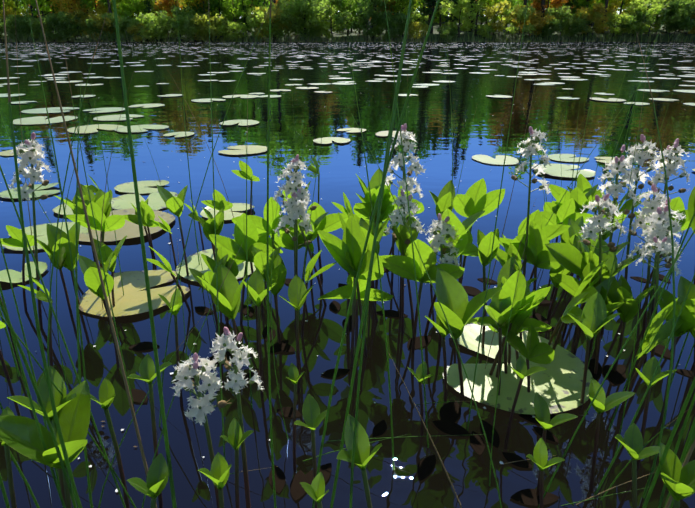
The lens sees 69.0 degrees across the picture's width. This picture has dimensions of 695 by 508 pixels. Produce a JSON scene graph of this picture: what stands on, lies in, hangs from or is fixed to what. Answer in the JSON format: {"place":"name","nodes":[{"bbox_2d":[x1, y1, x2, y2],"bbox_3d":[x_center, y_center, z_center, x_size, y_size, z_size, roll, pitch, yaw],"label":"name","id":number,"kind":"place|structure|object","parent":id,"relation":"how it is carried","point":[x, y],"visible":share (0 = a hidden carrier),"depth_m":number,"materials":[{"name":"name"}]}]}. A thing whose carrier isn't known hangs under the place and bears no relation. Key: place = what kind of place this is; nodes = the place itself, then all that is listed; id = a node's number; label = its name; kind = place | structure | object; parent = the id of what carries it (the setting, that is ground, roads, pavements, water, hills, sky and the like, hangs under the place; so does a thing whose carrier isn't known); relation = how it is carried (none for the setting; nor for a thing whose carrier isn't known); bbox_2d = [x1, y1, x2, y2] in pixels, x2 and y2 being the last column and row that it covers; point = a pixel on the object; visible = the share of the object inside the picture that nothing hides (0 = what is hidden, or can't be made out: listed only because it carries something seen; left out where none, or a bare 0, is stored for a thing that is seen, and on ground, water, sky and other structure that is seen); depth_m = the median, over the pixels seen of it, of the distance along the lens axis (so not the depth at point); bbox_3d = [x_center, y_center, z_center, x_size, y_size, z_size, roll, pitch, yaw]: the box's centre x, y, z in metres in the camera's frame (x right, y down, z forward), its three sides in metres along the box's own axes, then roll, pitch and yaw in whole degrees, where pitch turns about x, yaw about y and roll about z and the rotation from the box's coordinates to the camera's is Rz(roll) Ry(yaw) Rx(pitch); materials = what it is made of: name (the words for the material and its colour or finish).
{"place":"outdoors","nodes":[
{"label":"outdoors","id":0,"kind":"place"},
{"bbox_2d":[0,42,694,507],"bbox_3d":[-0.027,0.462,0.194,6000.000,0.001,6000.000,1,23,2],"label":"water","id":1,"kind":"structure","parent":0,"point":[472,112],"depth_m":1.37,"materials":[{"name":"blue liquid"}]},
{"bbox_2d":[1,51,689,491],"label":"flecks","id":2,"kind":"object","parent":1,"relation":"on","point":[305,313],"visible":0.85,"depth_m":0.86,"materials":[{"name":"white"}]},
{"bbox_2d":[0,124,694,507],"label":"bogbean","id":3,"kind":"object","parent":1,"relation":"on","point":[584,258],"visible":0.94,"depth_m":0.79,"materials":[{"name":"green plant"}]},
{"bbox_2d":[0,0,694,507],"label":"rushes","id":4,"kind":"object","parent":1,"relation":"in","point":[688,448],"visible":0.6,"depth_m":0.48,"materials":[{"name":"green plant"}]},
{"bbox_2d":[0,42,694,414],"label":"lily pads","id":5,"kind":"object","parent":1,"relation":"on","point":[556,384],"visible":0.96,"depth_m":1.37,"materials":[{"name":"green plant"}]},
{"bbox_2d":[1,31,694,41],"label":"reeds","id":6,"kind":"object","parent":1,"relation":"on","point":[320,38],"visible":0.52,"depth_m":82.81,"materials":[{"name":"brown"}]},
{"bbox_2d":[129,267,692,505],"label":"dead leaves","id":7,"kind":"object","parent":1,"relation":"on","point":[450,413],"visible":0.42,"depth_m":0.73,"materials":[{"name":"black plant"}]},
{"bbox_2d":[0,16,694,41],"bbox_3d":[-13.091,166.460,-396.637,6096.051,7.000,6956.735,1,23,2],"label":"ground","id":8,"kind":"structure","parent":0,"point":[664,35],"depth_m":84.85,"materials":[{"name":"green plant"}]},
{"bbox_2d":[0,2,18,27],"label":"tree","id":9,"kind":"object","parent":8,"relation":"on","point":[7,9],"visible":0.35,"depth_m":87.15,"materials":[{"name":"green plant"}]},
{"bbox_2d":[4,0,21,12],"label":"tree","id":10,"kind":"object","parent":8,"relation":"on","point":[11,4],"visible":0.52,"depth_m":88.36,"materials":[{"name":"green plant"}]},
{"bbox_2d":[0,0,29,16],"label":"tree","id":11,"kind":"object","parent":8,"relation":"on","point":[19,3],"visible":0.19,"depth_m":90.42,"materials":[{"name":"green plant"}]},
{"bbox_2d":[0,14,32,40],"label":"shrub","id":12,"kind":"object","parent":8,"relation":"on","point":[10,19],"visible":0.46,"depth_m":85.21,"materials":[{"name":"green plant"}]},
{"bbox_2d":[6,18,40,40],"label":"shrub","id":13,"kind":"object","parent":8,"relation":"on","point":[23,28],"visible":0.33,"depth_m":85.02,"materials":[{"name":"green plant"}]},
{"bbox_2d":[18,5,31,16],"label":"shrub","id":14,"kind":"object","parent":8,"relation":"on","point":[25,12],"visible":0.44,"depth_m":87.48,"materials":[{"name":"green plant"}]},
{"bbox_2d":[18,16,38,34],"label":"shrub","id":15,"kind":"object","parent":8,"relation":"on","point":[34,19],"visible":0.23,"depth_m":84.33,"materials":[{"name":"green plant"}]},
{"bbox_2d":[25,26,51,41],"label":"shrub","id":16,"kind":"object","parent":8,"relation":"on","point":[35,34],"visible":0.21,"depth_m":84.44,"materials":[{"name":"green plant"}]},
{"bbox_2d":[26,0,54,16],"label":"tree","id":17,"kind":"object","parent":8,"relation":"on","point":[45,7],"visible":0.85,"depth_m":84.90,"materials":[{"name":"green plant"}]},
{"bbox_2d":[34,0,54,32],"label":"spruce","id":18,"kind":"object","parent":8,"relation":"on","point":[46,12],"visible":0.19,"depth_m":87.56,"materials":[{"name":"green plant"}]},
{"bbox_2d":[27,13,68,41],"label":"shrub","id":19,"kind":"object","parent":8,"relation":"on","point":[36,23],"visible":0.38,"depth_m":82.66,"materials":[{"name":"green plant"}]},
{"bbox_2d":[43,11,82,41],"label":"shrub","id":20,"kind":"object","parent":8,"relation":"on","point":[59,17],"visible":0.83,"depth_m":82.87,"materials":[{"name":"green plant"}]},
{"bbox_2d":[52,0,89,38],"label":"tree","id":21,"kind":"object","parent":8,"relation":"on","point":[70,6],"visible":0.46,"depth_m":84.55,"materials":[{"name":"orange plant"}]},
{"bbox_2d":[64,9,93,40],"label":"shrub","id":22,"kind":"object","parent":8,"relation":"on","point":[78,13],"visible":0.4,"depth_m":84.32,"materials":[{"name":"green plant"}]},
{"bbox_2d":[77,22,99,38],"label":"shrub","id":23,"kind":"object","parent":8,"relation":"on","point":[89,31],"visible":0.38,"depth_m":84.06,"materials":[{"name":"green plant"}]},
{"bbox_2d":[76,0,112,13],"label":"tree","id":24,"kind":"object","parent":8,"relation":"on","point":[90,2],"visible":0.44,"depth_m":85.61,"materials":[{"name":"green plant"}]},
{"bbox_2d":[79,13,119,41],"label":"shrub","id":25,"kind":"object","parent":8,"relation":"on","point":[97,17],"visible":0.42,"depth_m":83.56,"materials":[{"name":"green plant"}]},
{"bbox_2d":[88,1,113,15],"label":"tree","id":26,"kind":"object","parent":8,"relation":"on","point":[101,7],"visible":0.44,"depth_m":85.84,"materials":[{"name":"plant"}]},
{"bbox_2d":[85,13,130,41],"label":"shrub","id":27,"kind":"object","parent":8,"relation":"on","point":[110,17],"visible":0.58,"depth_m":83.73,"materials":[{"name":"green plant"}]},
{"bbox_2d":[108,16,141,39],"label":"shrub","id":28,"kind":"object","parent":8,"relation":"on","point":[128,24],"visible":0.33,"depth_m":84.70,"materials":[{"name":"green plant"}]},
{"bbox_2d":[106,0,154,17],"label":"tree","id":29,"kind":"object","parent":8,"relation":"on","point":[138,4],"visible":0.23,"depth_m":87.77,"materials":[{"name":"green plant"}]},
{"bbox_2d":[117,0,146,18],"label":"tree","id":30,"kind":"object","parent":8,"relation":"on","point":[128,7],"visible":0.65,"depth_m":86.57,"materials":[{"name":"green plant"}]},
{"bbox_2d":[126,23,148,41],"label":"shrub","id":31,"kind":"object","parent":8,"relation":"on","point":[134,28],"visible":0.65,"depth_m":83.77,"materials":[{"name":"green plant"}]},
{"bbox_2d":[142,0,155,15],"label":"spruce","id":32,"kind":"object","parent":8,"relation":"on","point":[147,2],"visible":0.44,"depth_m":87.59,"materials":[{"name":"green plant"}]},
{"bbox_2d":[129,12,172,39],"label":"shrub","id":33,"kind":"object","parent":8,"relation":"on","point":[153,29],"visible":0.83,"depth_m":82.94,"materials":[{"name":"green plant"}]},
{"bbox_2d":[148,0,161,15],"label":"tree","id":34,"kind":"object","parent":8,"relation":"on","point":[155,1],"visible":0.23,"depth_m":91.23,"materials":[{"name":"plant"}]},
{"bbox_2d":[153,21,179,39],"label":"shrub","id":35,"kind":"object","parent":8,"relation":"on","point":[166,26],"visible":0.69,"depth_m":84.66,"materials":[{"name":"green plant"}]},
{"bbox_2d":[154,0,182,32],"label":"tree","id":36,"kind":"object","parent":8,"relation":"on","point":[160,7],"visible":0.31,"depth_m":88.02,"materials":[{"name":"orange plant"}]},
{"bbox_2d":[156,4,195,40],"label":"shrub","id":37,"kind":"object","parent":8,"relation":"on","point":[176,14],"visible":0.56,"depth_m":83.50,"materials":[{"name":"green plant"}]},
{"bbox_2d":[169,0,210,17],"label":"tree","id":38,"kind":"object","parent":8,"relation":"on","point":[189,1],"visible":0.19,"depth_m":87.44,"materials":[{"name":"plant"}]},
{"bbox_2d":[175,14,207,41],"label":"shrub","id":39,"kind":"object","parent":8,"relation":"on","point":[191,26],"visible":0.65,"depth_m":83.29,"materials":[{"name":"green plant"}]},
{"bbox_2d":[185,0,205,10],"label":"tree","id":40,"kind":"object","parent":8,"relation":"on","point":[199,2],"visible":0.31,"depth_m":86.89,"materials":[{"name":"green plant"}]},
{"bbox_2d":[182,0,225,17],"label":"tree","id":41,"kind":"object","parent":8,"relation":"on","point":[214,4],"visible":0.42,"depth_m":86.25,"materials":[{"name":"green plant"}]},
{"bbox_2d":[184,13,227,40],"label":"shrub","id":42,"kind":"object","parent":8,"relation":"on","point":[206,18],"visible":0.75,"depth_m":83.16,"materials":[{"name":"green plant"}]},
{"bbox_2d":[214,16,235,37],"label":"shrub","id":43,"kind":"object","parent":8,"relation":"on","point":[222,24],"visible":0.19,"depth_m":85.21,"materials":[{"name":"green plant"}]},
{"bbox_2d":[215,2,235,20],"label":"tree","id":44,"kind":"object","parent":8,"relation":"on","point":[222,13],"visible":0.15,"depth_m":90.31,"materials":[{"name":"green plant"}]},
{"bbox_2d":[215,22,246,41],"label":"shrub","id":45,"kind":"object","parent":8,"relation":"on","point":[232,27],"visible":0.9,"depth_m":84.37,"materials":[{"name":"green plant"}]},
{"bbox_2d":[219,0,251,21],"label":"tree","id":46,"kind":"object","parent":8,"relation":"on","point":[231,9],"visible":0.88,"depth_m":86.72,"materials":[{"name":"green plant"}]},
{"bbox_2d":[232,2,250,30],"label":"tree","id":47,"kind":"object","parent":8,"relation":"on","point":[237,14],"visible":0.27,"depth_m":88.85,"materials":[{"name":"green plant"}]},
{"bbox_2d":[240,0,248,26],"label":"spruce","id":48,"kind":"object","parent":8,"relation":"on","point":[244,8],"visible":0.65,"depth_m":87.82,"materials":[{"name":"green plant"}]},
{"bbox_2d":[243,14,266,36],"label":"shrub","id":49,"kind":"object","parent":8,"relation":"on","point":[247,22],"visible":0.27,"depth_m":84.94,"materials":[{"name":"green plant"}]},
{"bbox_2d":[244,0,271,11],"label":"tree","id":50,"kind":"object","parent":8,"relation":"on","point":[254,2],"visible":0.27,"depth_m":86.70,"materials":[{"name":"green plant"}]},
{"bbox_2d":[247,0,269,15],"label":"tree","id":51,"kind":"object","parent":8,"relation":"on","point":[266,4],"visible":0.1,"depth_m":89.47,"materials":[{"name":"green plant"}]},
{"bbox_2d":[248,6,281,40],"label":"tree","id":52,"kind":"object","parent":8,"relation":"on","point":[257,14],"visible":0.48,"depth_m":83.32,"materials":[{"name":"green plant"}]},
{"bbox_2d":[252,1,291,41],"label":"shrub","id":53,"kind":"object","parent":8,"relation":"on","point":[273,14],"visible":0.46,"depth_m":83.08,"materials":[{"name":"green plant"}]},
{"bbox_2d":[271,4,309,39],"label":"shrub","id":54,"kind":"object","parent":8,"relation":"on","point":[292,13],"visible":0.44,"depth_m":83.68,"materials":[{"name":"green plant"}]},
{"bbox_2d":[277,0,334,38],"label":"shrub","id":55,"kind":"object","parent":8,"relation":"on","point":[298,6],"visible":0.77,"depth_m":82.41,"materials":[{"name":"green plant"}]},
{"bbox_2d":[298,28,319,40],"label":"shrub","id":56,"kind":"object","parent":8,"relation":"on","point":[312,34],"visible":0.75,"depth_m":84.19,"materials":[{"name":"green plant"}]},
{"bbox_2d":[315,21,335,38],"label":"shrub","id":57,"kind":"object","parent":8,"relation":"on","point":[325,29],"visible":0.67,"depth_m":83.74,"materials":[{"name":"green plant"}]},
{"bbox_2d":[308,0,358,39],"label":"shrub","id":58,"kind":"object","parent":8,"relation":"on","point":[339,25],"visible":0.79,"depth_m":81.94,"materials":[{"name":"green plant"}]},
{"bbox_2d":[332,0,363,35],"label":"tree","id":59,"kind":"object","parent":8,"relation":"on","point":[350,9],"visible":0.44,"depth_m":84.05,"materials":[{"name":"green plant"}]},
{"bbox_2d":[349,6,382,40],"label":"shrub","id":60,"kind":"object","parent":8,"relation":"on","point":[366,15],"visible":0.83,"depth_m":81.73,"materials":[{"name":"green plant"}]},
{"bbox_2d":[355,0,393,37],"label":"shrub","id":61,"kind":"object","parent":8,"relation":"on","point":[369,6],"visible":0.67,"depth_m":81.00,"materials":[{"name":"green plant"}]},
{"bbox_2d":[382,0,395,14],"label":"tree","id":62,"kind":"object","parent":8,"relation":"on","point":[389,6],"visible":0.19,"depth_m":82.44,"materials":[{"name":"green plant"}]},
{"bbox_2d":[379,20,403,39],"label":"shrub","id":63,"kind":"object","parent":8,"relation":"on","point":[381,27],"visible":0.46,"depth_m":81.17,"materials":[{"name":"green plant"}]},
{"bbox_2d":[381,12,411,39],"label":"shrub","id":64,"kind":"object","parent":8,"relation":"on","point":[401,18],"visible":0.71,"depth_m":80.52,"materials":[{"name":"green plant"}]},
{"bbox_2d":[385,0,417,36],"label":"tree","id":65,"kind":"object","parent":8,"relation":"on","point":[398,2],"visible":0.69,"depth_m":80.94,"materials":[{"name":"green plant"}]},
{"bbox_2d":[393,0,415,36],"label":"tree","id":66,"kind":"object","parent":8,"relation":"on","point":[413,3],"visible":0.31,"depth_m":81.70,"materials":[{"name":"green plant"}]},
{"bbox_2d":[404,21,428,38],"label":"shrub","id":67,"kind":"object","parent":8,"relation":"on","point":[414,27],"visible":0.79,"depth_m":80.70,"materials":[{"name":"green plant"}]},
{"bbox_2d":[410,10,427,25],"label":"shrub","id":68,"kind":"object","parent":8,"relation":"on","point":[415,15],"visible":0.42,"depth_m":91.98,"materials":[{"name":"green plant"}]},
{"bbox_2d":[412,0,425,20],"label":"tree","id":69,"kind":"object","parent":8,"relation":"on","point":[422,7],"visible":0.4,"depth_m":104.17,"materials":[{"name":"green plant"}]},
{"bbox_2d":[417,0,441,32],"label":"tree","id":70,"kind":"object","parent":8,"relation":"on","point":[428,10],"visible":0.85,"depth_m":85.17,"materials":[{"name":"green plant"}]},
{"bbox_2d":[434,0,448,32],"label":"tree","id":71,"kind":"object","parent":8,"relation":"on","point":[440,8],"visible":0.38,"depth_m":84.62,"materials":[{"name":"green plant"}]},
{"bbox_2d":[436,2,448,22],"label":"tree","id":72,"kind":"object","parent":8,"relation":"on","point":[438,17],"visible":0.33,"depth_m":85.73,"materials":[{"name":"green plant"}]},
{"bbox_2d":[437,26,457,41],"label":"shrub","id":73,"kind":"object","parent":8,"relation":"on","point":[446,30],"visible":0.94,"depth_m":80.92,"materials":[{"name":"green plant"}]},
{"bbox_2d":[442,0,458,30],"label":"tree","id":74,"kind":"object","parent":8,"relation":"on","point":[451,16],"visible":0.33,"depth_m":84.84,"materials":[{"name":"green plant"}]},
{"bbox_2d":[439,0,486,36],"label":"shrub","id":75,"kind":"object","parent":8,"relation":"on","point":[462,9],"visible":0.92,"depth_m":80.73,"materials":[{"name":"green plant"}]},
{"bbox_2d":[466,0,483,31],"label":"tree","id":76,"kind":"object","parent":8,"relation":"on","point":[472,1],"visible":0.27,"depth_m":86.40,"materials":[{"name":"green plant"}]},
{"bbox_2d":[474,0,486,35],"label":"tree","id":77,"kind":"object","parent":8,"relation":"on","point":[475,33],"visible":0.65,"depth_m":83.14,"materials":[{"name":"brown plant"}]},
{"bbox_2d":[477,16,492,25],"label":"shrub","id":78,"kind":"object","parent":8,"relation":"on","point":[482,19],"visible":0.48,"depth_m":91.30,"materials":[{"name":"green plant"}]},
{"bbox_2d":[477,24,494,38],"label":"shrub","id":79,"kind":"object","parent":8,"relation":"on","point":[487,28],"visible":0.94,"depth_m":81.69,"materials":[{"name":"green plant"}]},
{"bbox_2d":[478,0,500,31],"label":"tree","id":80,"kind":"object","parent":8,"relation":"on","point":[481,13],"visible":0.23,"depth_m":83.91,"materials":[{"name":"green plant"}]},
{"bbox_2d":[487,0,503,34],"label":"tree","id":81,"kind":"object","parent":8,"relation":"on","point":[492,3],"visible":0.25,"depth_m":82.44,"materials":[{"name":"green plant"}]},
{"bbox_2d":[483,0,525,35],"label":"shrub","id":82,"kind":"object","parent":8,"relation":"on","point":[493,11],"visible":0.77,"depth_m":80.80,"materials":[{"name":"green plant"}]},
{"bbox_2d":[499,0,523,26],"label":"tree","id":83,"kind":"object","parent":8,"relation":"on","point":[516,2],"visible":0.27,"depth_m":85.69,"materials":[{"name":"green plant"}]},
{"bbox_2d":[500,2,536,38],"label":"tree","id":84,"kind":"object","parent":8,"relation":"on","point":[514,29],"visible":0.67,"depth_m":80.97,"materials":[{"name":"green plant"}]},
{"bbox_2d":[511,9,554,35],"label":"shrub","id":85,"kind":"object","parent":8,"relation":"on","point":[536,21],"visible":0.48,"depth_m":82.35,"materials":[{"name":"green plant"}]},
{"bbox_2d":[540,0,545,31],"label":"tree","id":86,"kind":"object","parent":8,"relation":"on","point":[543,3],"visible":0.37,"depth_m":84.50,"materials":[{"name":"brown plant"}]},
{"bbox_2d":[529,0,567,31],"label":"tree","id":87,"kind":"object","parent":8,"relation":"on","point":[536,5],"visible":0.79,"depth_m":84.58,"materials":[{"name":"orange plant"}]},
{"bbox_2d":[537,18,562,36],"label":"shrub","id":88,"kind":"object","parent":8,"relation":"on","point":[547,29],"visible":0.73,"depth_m":82.09,"materials":[{"name":"green plant"}]},
{"bbox_2d":[537,0,564,15],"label":"tree","id":89,"kind":"object","parent":8,"relation":"on","point":[553,6],"visible":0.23,"depth_m":85.04,"materials":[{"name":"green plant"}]},
{"bbox_2d":[545,6,582,35],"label":"shrub","id":90,"kind":"object","parent":8,"relation":"on","point":[561,13],"visible":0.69,"depth_m":82.82,"materials":[{"name":"green plant"}]},
{"bbox_2d":[563,0,582,19],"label":"tree","id":91,"kind":"object","parent":8,"relation":"on","point":[575,4],"visible":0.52,"depth_m":85.71,"materials":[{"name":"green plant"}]},
{"bbox_2d":[562,17,589,35],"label":"shrub","id":92,"kind":"object","parent":8,"relation":"on","point":[579,23],"visible":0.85,"depth_m":82.48,"materials":[{"name":"green plant"}]},
{"bbox_2d":[572,0,604,24],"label":"tree","id":93,"kind":"object","parent":8,"relation":"on","point":[587,3],"visible":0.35,"depth_m":87.33,"materials":[{"name":"green plant"}]},
{"bbox_2d":[579,8,602,33],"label":"shrub","id":94,"kind":"object","parent":8,"relation":"on","point":[596,15],"visible":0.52,"depth_m":82.64,"materials":[{"name":"green plant"}]},
{"bbox_2d":[575,1,619,37],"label":"shrub","id":95,"kind":"object","parent":8,"relation":"on","point":[600,9],"visible":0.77,"depth_m":81.73,"materials":[{"name":"green plant"}]},
{"bbox_2d":[601,10,632,36],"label":"shrub","id":96,"kind":"object","parent":8,"relation":"on","point":[613,17],"visible":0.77,"depth_m":82.63,"materials":[{"name":"green plant"}]},
{"bbox_2d":[606,18,631,35],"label":"shrub","id":97,"kind":"object","parent":8,"relation":"on","point":[610,23],"visible":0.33,"depth_m":83.81,"materials":[{"name":"green plant"}]},
{"bbox_2d":[608,0,636,14],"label":"tree","id":98,"kind":"object","parent":8,"relation":"on","point":[617,2],"visible":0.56,"depth_m":87.63,"materials":[{"name":"green plant"}]},
{"bbox_2d":[618,10,657,35],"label":"shrub","id":99,"kind":"object","parent":8,"relation":"on","point":[635,18],"visible":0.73,"depth_m":82.37,"materials":[{"name":"green plant"}]},
{"bbox_2d":[625,0,681,37],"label":"shrub","id":100,"kind":"object","parent":8,"relation":"on","point":[656,7],"visible":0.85,"depth_m":81.60,"materials":[{"name":"green plant"}]},
{"bbox_2d":[654,0,694,36],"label":"shrub","id":101,"kind":"object","parent":8,"relation":"on","point":[677,27],"visible":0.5,"depth_m":81.06,"materials":[{"name":"green plant"}]},
{"bbox_2d":[661,6,693,36],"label":"shrub","id":102,"kind":"object","parent":8,"relation":"on","point":[685,14],"visible":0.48,"depth_m":80.54,"materials":[{"name":"green plant"}]},
{"bbox_2d":[670,0,694,35],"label":"shrub","id":103,"kind":"object","parent":8,"relation":"on","point":[689,21],"visible":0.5,"depth_m":80.02,"materials":[{"name":"green plant"}]},
{"bbox_2d":[687,13,694,33],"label":"shrub","id":104,"kind":"object","parent":8,"relation":"on","point":[693,31],"visible":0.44,"depth_m":83.12,"materials":[{"name":"green plant"}]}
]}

